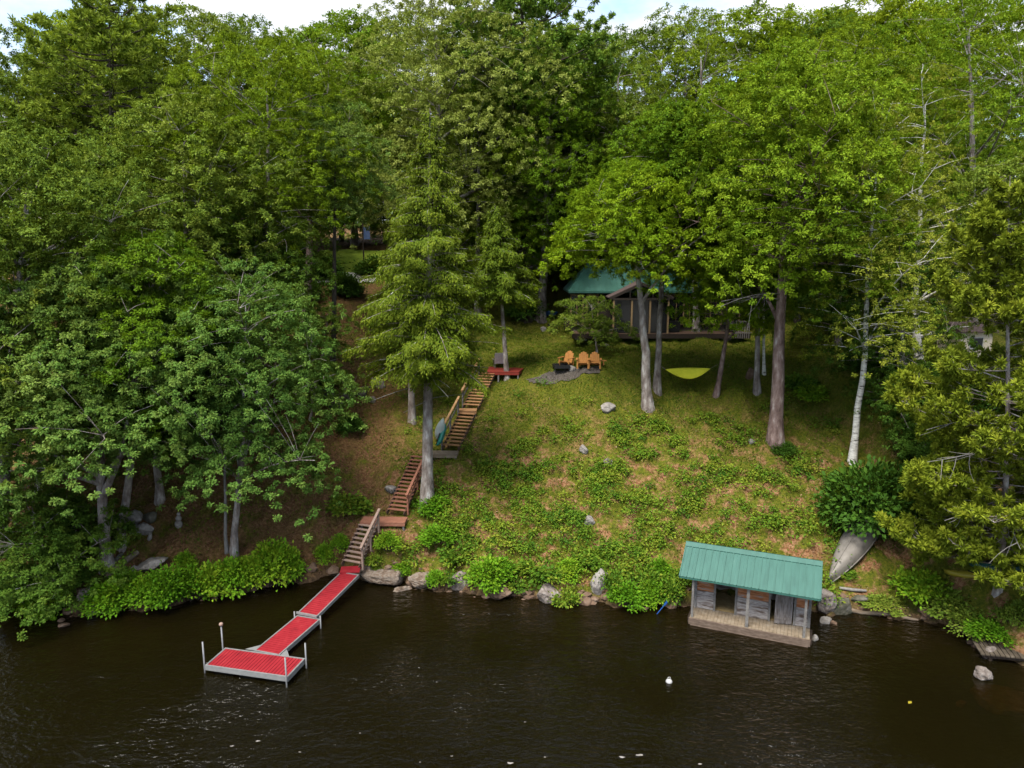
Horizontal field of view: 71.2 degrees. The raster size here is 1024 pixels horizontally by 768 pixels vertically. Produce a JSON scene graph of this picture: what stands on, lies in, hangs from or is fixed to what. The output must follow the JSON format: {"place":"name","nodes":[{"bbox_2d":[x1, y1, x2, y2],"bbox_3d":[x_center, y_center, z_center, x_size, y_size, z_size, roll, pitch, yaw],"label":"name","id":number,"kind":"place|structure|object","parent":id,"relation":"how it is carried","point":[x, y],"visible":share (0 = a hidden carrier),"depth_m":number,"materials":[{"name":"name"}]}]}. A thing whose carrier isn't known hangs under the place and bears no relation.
{"place":"outdoors","nodes":[
{"label":"outdoors","id":0,"kind":"place"},
{"bbox_2d":[285,249,390,281],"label":"lawn","id":1,"kind":"structure","parent":0,"point":[346,256],"depth_m":78.05,"materials":[{"name":"green plant"}]},
{"bbox_2d":[0,575,1023,767],"bbox_3d":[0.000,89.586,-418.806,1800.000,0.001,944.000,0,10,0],"label":"water","id":2,"kind":"structure","parent":0,"point":[388,677],"depth_m":25.95,"materials":[{"name":"liquid"}]},
{"bbox_2d":[202,611,321,687],"bbox_3d":[-9.435,10.406,28.630,3.699,2.360,4.309,3,10,14],"label":"dock","id":3,"kind":"object","parent":2,"relation":"on","point":[270,658],"visible":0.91,"depth_m":27.45,"materials":[{"name":"wood"}]},
{"bbox_2d":[0,224,1023,665],"bbox_3d":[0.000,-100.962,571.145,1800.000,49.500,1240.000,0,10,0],"label":"ground","id":4,"kind":"structure","parent":0,"point":[894,556],"depth_m":39.05,"materials":[{"name":"plant"}]},
{"bbox_2d":[8,571,85,626],"bbox_3d":[-20.845,9.358,32.184,3.808,1.914,3.756,5,11,24],"label":"bush","id":5,"kind":"object","parent":4,"relation":"on","point":[46,603],"visible":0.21,"depth_m":31.52,"materials":[{"name":"green plant"}]},
{"bbox_2d":[1,339,121,525],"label":"broadleaf tree","id":6,"kind":"object","parent":4,"relation":"on","point":[37,487],"visible":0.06,"depth_m":34.73,"materials":[{"name":"green plant"}]},
{"bbox_2d":[0,487,141,641],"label":"maple tree","id":7,"kind":"object","parent":4,"relation":"on","point":[36,546],"visible":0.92,"depth_m":31.11,"materials":[{"name":"green plant"}]},
{"bbox_2d":[0,23,158,392],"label":"broadleaf tree","id":8,"kind":"object","parent":4,"relation":"on","point":[4,93],"visible":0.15,"depth_m":41.76,"materials":[{"name":"green plant"}]},
{"bbox_2d":[76,579,124,618],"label":"bush","id":9,"kind":"object","parent":4,"relation":"on","point":[91,602],"visible":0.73,"depth_m":31.20,"materials":[{"name":"green plant"}]},
{"bbox_2d":[0,114,206,557],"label":"oak tree","id":10,"kind":"object","parent":4,"relation":"on","point":[25,237],"visible":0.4,"depth_m":30.36,"materials":[{"name":"green plant"}]},
{"bbox_2d":[0,252,224,575],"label":"oak tree","id":11,"kind":"object","parent":4,"relation":"on","point":[66,430],"visible":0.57,"depth_m":29.40,"materials":[{"name":"green plant"}]},
{"bbox_2d":[87,566,146,619],"bbox_3d":[-17.497,9.156,32.017,2.770,2.044,2.620,-8,12,-37],"label":"bush","id":12,"kind":"object","parent":4,"relation":"on","point":[119,589],"visible":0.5,"depth_m":31.59,"materials":[{"name":"green plant"}]},
{"bbox_2d":[0,0,247,275],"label":"pine tree","id":13,"kind":"object","parent":4,"relation":"on","point":[92,28],"visible":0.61,"depth_m":40.45,"materials":[{"name":"green plant"}]},
{"bbox_2d":[0,6,249,291],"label":"broadleaf tree","id":14,"kind":"object","parent":4,"relation":"on","point":[61,14],"visible":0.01,"depth_m":58.96,"materials":[{"name":"green plant"}]},
{"bbox_2d":[109,570,161,613],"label":"bush","id":15,"kind":"object","parent":4,"relation":"on","point":[136,588],"visible":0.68,"depth_m":31.41,"materials":[{"name":"green plant"}]},
{"bbox_2d":[46,229,247,552],"bbox_3d":[-17.140,0.644,32.997,9.767,15.347,8.620,0,10,0],"label":"oak tree","id":16,"kind":"object","parent":4,"relation":"on","point":[154,239],"visible":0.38,"depth_m":30.64,"materials":[{"name":"green plant"}]},
{"bbox_2d":[45,305,272,505],"bbox_3d":[-17.762,1.137,35.528,10.394,10.749,9.585,0,10,0],"label":"oak tree","id":17,"kind":"object","parent":4,"relation":"on","point":[159,496],"depth_m":36.37,"materials":[{"name":"green plant"}]},
{"bbox_2d":[138,560,194,611],"bbox_3d":[-15.533,8.969,32.152,2.600,2.051,2.587,-4,11,-22],"label":"bush","id":18,"kind":"object","parent":4,"relation":"on","point":[168,588],"visible":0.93,"depth_m":31.71,"materials":[{"name":"green plant"}]},
{"bbox_2d":[11,87,330,391],"bbox_3d":[-17.439,-6.266,39.309,12.603,19.010,15.141,8,13,38],"label":"oak tree","id":19,"kind":"object","parent":4,"relation":"on","point":[175,175],"visible":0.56,"depth_m":36.85,"materials":[{"name":"green plant"}]},
{"bbox_2d":[167,562,210,604],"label":"bush","id":20,"kind":"object","parent":4,"relation":"on","point":[189,575],"visible":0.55,"depth_m":32.50,"materials":[{"name":"green plant"}]},
{"bbox_2d":[59,0,321,272],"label":"broadleaf tree","id":21,"kind":"object","parent":4,"relation":"on","point":[191,25],"visible":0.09,"depth_m":63.55,"materials":[{"name":"green plant"}]},
{"bbox_2d":[180,560,236,601],"bbox_3d":[-13.989,8.982,33.184,2.824,1.676,2.786,0,10,1],"label":"bush","id":22,"kind":"object","parent":4,"relation":"on","point":[212,584],"visible":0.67,"depth_m":32.74,"materials":[{"name":"green plant"}]},
{"bbox_2d":[158,302,274,553],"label":"sapling","id":23,"kind":"object","parent":4,"relation":"on","point":[220,399],"visible":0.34,"depth_m":32.73,"materials":[{"name":"plant"}]},
{"bbox_2d":[200,551,257,599],"bbox_3d":[-13.226,8.848,33.441,2.740,1.792,2.592,4,11,24],"label":"bush","id":24,"kind":"object","parent":4,"relation":"on","point":[228,563],"visible":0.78,"depth_m":33.02,"materials":[{"name":"green plant"}]},
{"bbox_2d":[105,254,374,557],"bbox_3d":[-12.136,1.323,34.142,11.722,14.827,13.744,0,10,0],"label":"oak tree","id":25,"kind":"object","parent":4,"relation":"on","point":[277,349],"visible":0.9,"depth_m":31.50,"materials":[{"name":"green plant"}]},
{"bbox_2d":[151,12,339,241],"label":"broadleaf tree","id":26,"kind":"object","parent":4,"relation":"on","point":[255,17],"visible":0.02,"depth_m":74.43,"materials":[{"name":"green plant"}]},
{"bbox_2d":[231,552,272,591],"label":"bush","id":27,"kind":"object","parent":4,"relation":"on","point":[249,567],"visible":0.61,"depth_m":33.40,"materials":[{"name":"green plant"}]},
{"bbox_2d":[125,19,382,392],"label":"oak tree","id":28,"kind":"object","parent":4,"relation":"on","point":[285,191],"visible":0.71,"depth_m":40.09,"materials":[{"name":"green plant"}]},
{"bbox_2d":[172,188,342,421],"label":"oak tree","id":29,"kind":"object","parent":4,"relation":"on","point":[302,274],"visible":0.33,"depth_m":40.30,"materials":[{"name":"green plant"}]},
{"bbox_2d":[177,30,350,262],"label":"broadleaf tree","id":30,"kind":"object","parent":4,"relation":"on","point":[329,226],"visible":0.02,"depth_m":66.60,"materials":[{"name":"green plant"}]},
{"bbox_2d":[243,536,303,591],"bbox_3d":[-11.563,8.453,34.284,3.050,2.552,3.035,3,10,16],"label":"bush","id":31,"kind":"object","parent":4,"relation":"on","point":[269,554],"visible":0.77,"depth_m":33.82,"materials":[{"name":"green plant"}]},
{"bbox_2d":[269,540,310,583],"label":"bush","id":32,"kind":"object","parent":4,"relation":"on","point":[299,571],"visible":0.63,"depth_m":34.38,"materials":[{"name":"green plant"}]},
{"bbox_2d":[212,24,425,323],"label":"oak tree","id":33,"kind":"object","parent":4,"relation":"on","point":[386,117],"visible":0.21,"depth_m":52.58,"materials":[{"name":"green plant"}]},
{"bbox_2d":[286,306,362,422],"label":"sapling","id":34,"kind":"object","parent":4,"relation":"on","point":[329,318],"visible":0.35,"depth_m":42.00,"materials":[{"name":"green plant"}]},
{"bbox_2d":[258,95,405,368],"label":"broadleaf tree","id":35,"kind":"object","parent":4,"relation":"on","point":[335,205],"visible":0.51,"depth_m":44.42,"materials":[{"name":"green plant"}]},
{"bbox_2d":[324,269,367,298],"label":"bush","id":36,"kind":"object","parent":4,"relation":"on","point":[349,282],"visible":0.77,"depth_m":63.43,"materials":[{"name":"green plant"}]},
{"bbox_2d":[258,8,434,246],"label":"broadleaf tree","id":37,"kind":"object","parent":4,"relation":"on","point":[337,20],"visible":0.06,"depth_m":79.92,"materials":[{"name":"green plant"}]},
{"bbox_2d":[324,490,374,516],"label":"bush","id":38,"kind":"object","parent":4,"relation":"on","point":[360,504],"visible":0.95,"depth_m":37.73,"materials":[{"name":"green plant"}]},
{"bbox_2d":[362,569,404,584],"bbox_3d":[-6.215,9.366,34.788,1.934,0.846,1.244,2,10,12],"label":"rock","id":39,"kind":"object","parent":4,"relation":"on","point":[388,577],"visible":0.95,"depth_m":34.27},
{"bbox_2d":[316,10,483,244],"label":"broadleaf tree","id":40,"kind":"object","parent":4,"relation":"on","point":[374,230],"visible":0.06,"depth_m":81.64,"materials":[{"name":"green plant"}]},
{"bbox_2d":[359,200,453,424],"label":"hemlock tree","id":41,"kind":"object","parent":4,"relation":"on","point":[411,404],"visible":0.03,"depth_m":42.62,"materials":[{"name":"green plant"}]},
{"bbox_2d":[340,358,495,573],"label":"wooden staircase","id":42,"kind":"structure","parent":4,"relation":"on","point":[376,522],"depth_m":37.81,"materials":[{"name":"brown wood"}]},
{"bbox_2d":[296,573,358,617],"bbox_3d":[-8.223,9.481,32.204,1.040,0.550,3.500,4,11,19],"label":"gangway","id":43,"kind":"object","parent":42,"relation":"attached to","point":[326,597],"visible":1,"depth_m":32.03,"materials":[{"name":"metal"}]},
{"bbox_2d":[342,110,512,513],"bbox_3d":[-3.973,-3.224,36.110,7.516,20.279,8.101,4,11,20],"label":"hemlock tree","id":44,"kind":"object","parent":4,"relation":"on","point":[424,332],"visible":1,"depth_m":34.37,"materials":[{"name":"green plant"}]},
{"bbox_2d":[412,492,452,518],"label":"bush","id":45,"kind":"object","parent":4,"relation":"on","point":[427,507],"visible":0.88,"depth_m":36.83,"materials":[{"name":"green plant"}]},
{"bbox_2d":[415,521,460,547],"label":"bush","id":46,"kind":"object","parent":4,"relation":"on","point":[433,530],"visible":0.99,"depth_m":35.28,"materials":[{"name":"green plant"}]},
{"bbox_2d":[292,0,584,328],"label":"maple tree","id":47,"kind":"object","parent":4,"relation":"on","point":[425,86],"visible":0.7,"depth_m":50.59,"materials":[{"name":"green plant"}]},
{"bbox_2d":[435,540,476,570],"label":"bush","id":48,"kind":"object","parent":4,"relation":"on","point":[449,558],"visible":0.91,"depth_m":34.70,"materials":[{"name":"green plant"}]},
{"bbox_2d":[395,83,567,322],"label":"oak tree","id":49,"kind":"object","parent":4,"relation":"on","point":[475,233],"visible":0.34,"depth_m":55.27,"materials":[{"name":"green plant"}]},
{"bbox_2d":[456,553,508,596],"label":"bush","id":50,"kind":"object","parent":4,"relation":"on","point":[480,568],"visible":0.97,"depth_m":33.01,"materials":[{"name":"green plant"}]},
{"bbox_2d":[456,205,542,380],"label":"hemlock tree","id":51,"kind":"object","parent":4,"relation":"on","point":[501,269],"visible":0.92,"depth_m":44.85,"materials":[{"name":"green plant"}]},
{"bbox_2d":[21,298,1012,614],"bbox_3d":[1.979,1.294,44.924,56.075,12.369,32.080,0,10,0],"label":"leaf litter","id":52,"kind":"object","parent":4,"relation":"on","point":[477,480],"visible":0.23,"depth_m":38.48,"materials":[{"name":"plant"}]},
{"bbox_2d":[405,28,630,286],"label":"broadleaf tree","id":53,"kind":"object","parent":4,"relation":"on","point":[465,245],"visible":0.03,"depth_m":62.52,"materials":[{"name":"green plant"}]},
{"bbox_2d":[417,0,630,323],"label":"pine tree","id":54,"kind":"object","parent":4,"relation":"on","point":[568,39],"visible":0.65,"depth_m":52.64,"materials":[{"name":"green plant"}]},
{"bbox_2d":[27,303,1023,615],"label":"grass","id":55,"kind":"structure","parent":4,"relation":"on","point":[667,355],"depth_m":42.91,"materials":[{"name":"plant"}]},
{"bbox_2d":[70,550,1002,642],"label":"shore stones","id":56,"kind":"object","parent":4,"relation":"on","point":[333,569],"visible":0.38,"depth_m":32.96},
{"bbox_2d":[603,577,649,612],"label":"bush","id":57,"kind":"object","parent":56,"relation":"on","point":[630,593],"visible":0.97,"depth_m":31.97,"materials":[{"name":"green plant"}]},
{"bbox_2d":[513,553,571,584],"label":"bush","id":58,"kind":"object","parent":4,"relation":"on","point":[532,569],"visible":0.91,"depth_m":33.38,"materials":[{"name":"green plant"}]},
{"bbox_2d":[464,40,631,322],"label":"oak tree","id":59,"kind":"object","parent":4,"relation":"on","point":[577,145],"visible":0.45,"depth_m":54.20,"materials":[{"name":"green plant"}]},
{"bbox_2d":[473,22,647,267],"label":"broadleaf tree","id":60,"kind":"object","parent":4,"relation":"on","point":[579,32],"visible":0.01,"depth_m":65.71,"materials":[{"name":"green plant"}]},
{"bbox_2d":[526,365,599,383],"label":"gravel patch","id":61,"kind":"object","parent":4,"relation":"on","point":[564,375],"visible":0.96,"depth_m":46.16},
{"bbox_2d":[547,584,584,608],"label":"bush","id":62,"kind":"object","parent":4,"relation":"on","point":[567,596],"visible":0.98,"depth_m":32.33,"materials":[{"name":"green plant"}]},
{"bbox_2d":[555,557,588,584],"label":"bush","id":63,"kind":"object","parent":4,"relation":"on","point":[570,565],"visible":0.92,"depth_m":33.52,"materials":[{"name":"green plant"}]},
{"bbox_2d":[544,295,640,356],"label":"oak tree","id":64,"kind":"object","parent":4,"relation":"on","point":[597,324],"visible":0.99,"depth_m":50.19,"materials":[{"name":"green plant"}]},
{"bbox_2d":[571,544,613,572],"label":"bush","id":65,"kind":"object","parent":4,"relation":"on","point":[598,555],"visible":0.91,"depth_m":34.05,"materials":[{"name":"green plant"}]},
{"bbox_2d":[534,33,685,271],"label":"oak tree","id":66,"kind":"object","parent":4,"relation":"on","point":[621,94],"visible":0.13,"depth_m":58.14,"materials":[{"name":"green plant"}]},
{"bbox_2d":[391,375,864,607],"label":"undergrowth","id":67,"kind":"object","parent":4,"relation":"on","point":[769,517],"visible":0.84,"depth_m":37.01,"materials":[{"name":"green plant"}]},
{"bbox_2d":[570,23,706,154],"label":"broadleaf tree","id":68,"kind":"object","parent":4,"relation":"on","point":[628,40],"visible":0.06,"depth_m":68.57,"materials":[{"name":"green plant"}]},
{"bbox_2d":[533,157,756,412],"bbox_3d":[6.624,-5.549,42.439,9.430,15.094,12.910,-8,13,-38],"label":"oak tree","id":69,"kind":"object","parent":4,"relation":"on","point":[601,203],"visible":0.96,"depth_m":39.97,"materials":[{"name":"green plant"}]},
{"bbox_2d":[624,562,665,590],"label":"bush","id":70,"kind":"object","parent":4,"relation":"on","point":[653,575],"visible":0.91,"depth_m":32.90,"materials":[{"name":"green plant"}]},
{"bbox_2d":[563,263,751,337],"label":"cabin","id":71,"kind":"object","parent":4,"relation":"on","point":[613,290],"visible":0.34,"depth_m":54.58,"materials":[{"name":"teal"}]},
{"bbox_2d":[655,574,686,605],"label":"bush","id":72,"kind":"object","parent":4,"relation":"on","point":[673,587],"visible":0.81,"depth_m":32.20,"materials":[{"name":"green plant"}]},
{"bbox_2d":[596,94,760,395],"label":"oak tree","id":73,"kind":"object","parent":4,"relation":"on","point":[677,128],"visible":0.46,"depth_m":41.73,"materials":[{"name":"green plant"}]},
{"bbox_2d":[587,2,785,251],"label":"broadleaf tree","id":74,"kind":"object","parent":4,"relation":"on","point":[654,43],"visible":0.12,"depth_m":66.68,"materials":[{"name":"green plant"}]},
{"bbox_2d":[586,9,815,262],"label":"oak tree","id":75,"kind":"object","parent":4,"relation":"on","point":[682,58],"visible":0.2,"depth_m":55.73,"materials":[{"name":"green plant"}]},
{"bbox_2d":[633,193,819,398],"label":"broadleaf tree","id":76,"kind":"object","parent":4,"relation":"on","point":[754,321],"visible":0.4,"depth_m":42.56,"materials":[{"name":"green plant"}]},
{"bbox_2d":[679,541,822,647],"bbox_3d":[10.326,9.275,31.110,5.589,4.288,3.343,4,11,22],"label":"boathouse","id":77,"kind":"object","parent":4,"relation":"on","point":[758,582],"visible":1,"depth_m":30.12,"materials":[{"name":"teal wood"}]},
{"bbox_2d":[774,594,793,623],"bbox_3d":[11.376,9.221,29.885,0.702,1.746,0.060,2,10,9],"label":"door","id":78,"kind":"structure","parent":77,"relation":"in","point":[783,604],"depth_m":29.92,"materials":[{"name":"grey wood"}]},
{"bbox_2d":[655,0,848,140],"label":"broadleaf tree","id":79,"kind":"object","parent":4,"relation":"on","point":[786,21],"visible":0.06,"depth_m":67.33,"materials":[{"name":"green plant"}]},
{"bbox_2d":[696,163,827,395],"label":"broadleaf tree","id":80,"kind":"object","parent":4,"relation":"on","point":[756,386],"visible":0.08,"depth_m":42.60,"materials":[{"name":"green plant"}]},
{"bbox_2d":[646,34,937,452],"bbox_3d":[14.650,-6.882,37.679,14.876,21.939,17.368,0,10,0],"label":"oak tree","id":81,"kind":"object","parent":4,"relation":"on","point":[809,132],"visible":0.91,"depth_m":34.78,"materials":[{"name":"green plant"}]},
{"bbox_2d":[790,383,829,402],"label":"bush","id":82,"kind":"object","parent":4,"relation":"on","point":[816,393],"visible":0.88,"depth_m":42.61,"materials":[{"name":"green plant"}]},
{"bbox_2d":[750,174,930,345],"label":"broadleaf tree","id":83,"kind":"object","parent":4,"relation":"on","point":[807,300],"visible":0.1,"depth_m":47.94,"materials":[{"name":"green plant"}]},
{"bbox_2d":[753,6,928,154],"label":"broadleaf tree","id":84,"kind":"object","parent":4,"relation":"on","point":[821,31],"visible":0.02,"depth_m":64.80,"materials":[{"name":"green plant"}]},
{"bbox_2d":[725,20,967,318],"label":"oak tree","id":85,"kind":"object","parent":4,"relation":"on","point":[854,45],"visible":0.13,"depth_m":48.64,"materials":[{"name":"green plant"}]},
{"bbox_2d":[828,514,880,583],"bbox_3d":[15.894,7.661,33.630,4.601,0.558,1.455,-39,31,-30],"label":"aluminium boat","id":86,"kind":"object","parent":4,"relation":"on","point":[855,546],"visible":0.74,"depth_m":33.27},
{"bbox_2d":[795,452,935,542],"bbox_3d":[17.230,5.455,34.377,5.815,4.165,6.360,-5,11,-24],"label":"bush","id":87,"kind":"object","parent":4,"relation":"on","point":[855,492],"visible":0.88,"depth_m":33.86,"materials":[{"name":"green plant"}]},
{"bbox_2d":[759,87,990,467],"bbox_3d":[18.664,-4.992,36.462,11.038,19.625,11.182,0,10,0],"label":"birch tree","id":88,"kind":"object","parent":4,"relation":"on","point":[853,451],"visible":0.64,"depth_m":34.71,"materials":[{"name":"green plant"}]},
{"bbox_2d":[852,592,909,616],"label":"bush","id":89,"kind":"object","parent":4,"relation":"on","point":[885,603],"visible":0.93,"depth_m":31.39,"materials":[{"name":"green plant"}]},
{"bbox_2d":[804,225,991,448],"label":"broadleaf tree","id":90,"kind":"object","parent":4,"relation":"on","point":[904,358],"visible":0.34,"depth_m":37.23,"materials":[{"name":"green plant"}]},
{"bbox_2d":[809,0,1000,225],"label":"broadleaf tree","id":91,"kind":"object","parent":4,"relation":"on","point":[883,15],"visible":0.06,"depth_m":63.72,"materials":[{"name":"green plant"}]},
{"bbox_2d":[853,361,973,472],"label":"broadleaf tree","id":92,"kind":"object","parent":4,"relation":"on","point":[907,426],"visible":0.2,"depth_m":34.51,"materials":[{"name":"green plant"}]},
{"bbox_2d":[879,565,953,609],"bbox_3d":[18.015,8.800,31.512,3.105,1.592,3.063,1,10,4],"label":"bush","id":93,"kind":"object","parent":4,"relation":"on","point":[909,582],"visible":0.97,"depth_m":31.11,"materials":[{"name":"green plant"}]},
{"bbox_2d":[821,60,1014,359],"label":"birch tree","id":94,"kind":"object","parent":4,"relation":"on","point":[928,171],"visible":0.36,"depth_m":42.63,"materials":[{"name":"green plant"}]},
{"bbox_2d":[840,0,1023,321],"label":"oak tree","id":95,"kind":"object","parent":4,"relation":"on","point":[995,92],"visible":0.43,"depth_m":45.32,"materials":[{"name":"green plant"}]},
{"bbox_2d":[917,583,971,618],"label":"bush","id":96,"kind":"object","parent":4,"relation":"on","point":[958,600],"visible":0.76,"depth_m":30.41,"materials":[{"name":"green plant"}]},
{"bbox_2d":[872,174,1023,597],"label":"pine tree","id":97,"kind":"object","parent":4,"relation":"on","point":[959,499],"visible":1,"depth_m":27.75,"materials":[{"name":"green plant"}]},
{"bbox_2d":[873,0,1023,245],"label":"broadleaf tree","id":98,"kind":"object","parent":4,"relation":"on","point":[986,30],"visible":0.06,"depth_m":63.60,"materials":[{"name":"green plant"}]},
{"bbox_2d":[876,120,1021,290],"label":"broadleaf tree","id":99,"kind":"object","parent":4,"relation":"on","point":[976,143],"visible":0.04,"depth_m":57.90,"materials":[{"name":"green plant"}]},
{"bbox_2d":[934,322,998,356],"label":"shed","id":100,"kind":"structure","parent":4,"relation":"on","point":[980,337],"depth_m":46.65,"materials":[{"name":"grey"}]},
{"bbox_2d":[941,603,997,641],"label":"bush","id":101,"kind":"object","parent":4,"relation":"on","point":[969,614],"visible":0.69,"depth_m":29.57,"materials":[{"name":"green plant"}]},
{"bbox_2d":[932,141,1023,319],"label":"broadleaf tree","id":102,"kind":"object","parent":4,"relation":"on","point":[1009,166],"visible":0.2,"depth_m":36.17,"materials":[{"name":"green plant"}]},
{"bbox_2d":[958,614,1017,649],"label":"bush","id":103,"kind":"object","parent":4,"relation":"on","point":[989,628],"visible":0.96,"depth_m":28.63,"materials":[{"name":"green plant"}]},
{"bbox_2d":[966,637,1023,660],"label":"plank dock","id":104,"kind":"object","parent":4,"relation":"on","point":[1003,652],"visible":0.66,"depth_m":27.96,"materials":[{"name":"grey wood"}]},
{"bbox_2d":[987,597,1023,627],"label":"bush","id":105,"kind":"object","parent":4,"relation":"on","point":[1016,606],"visible":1,"depth_m":28.38,"materials":[{"name":"green plant"}]},
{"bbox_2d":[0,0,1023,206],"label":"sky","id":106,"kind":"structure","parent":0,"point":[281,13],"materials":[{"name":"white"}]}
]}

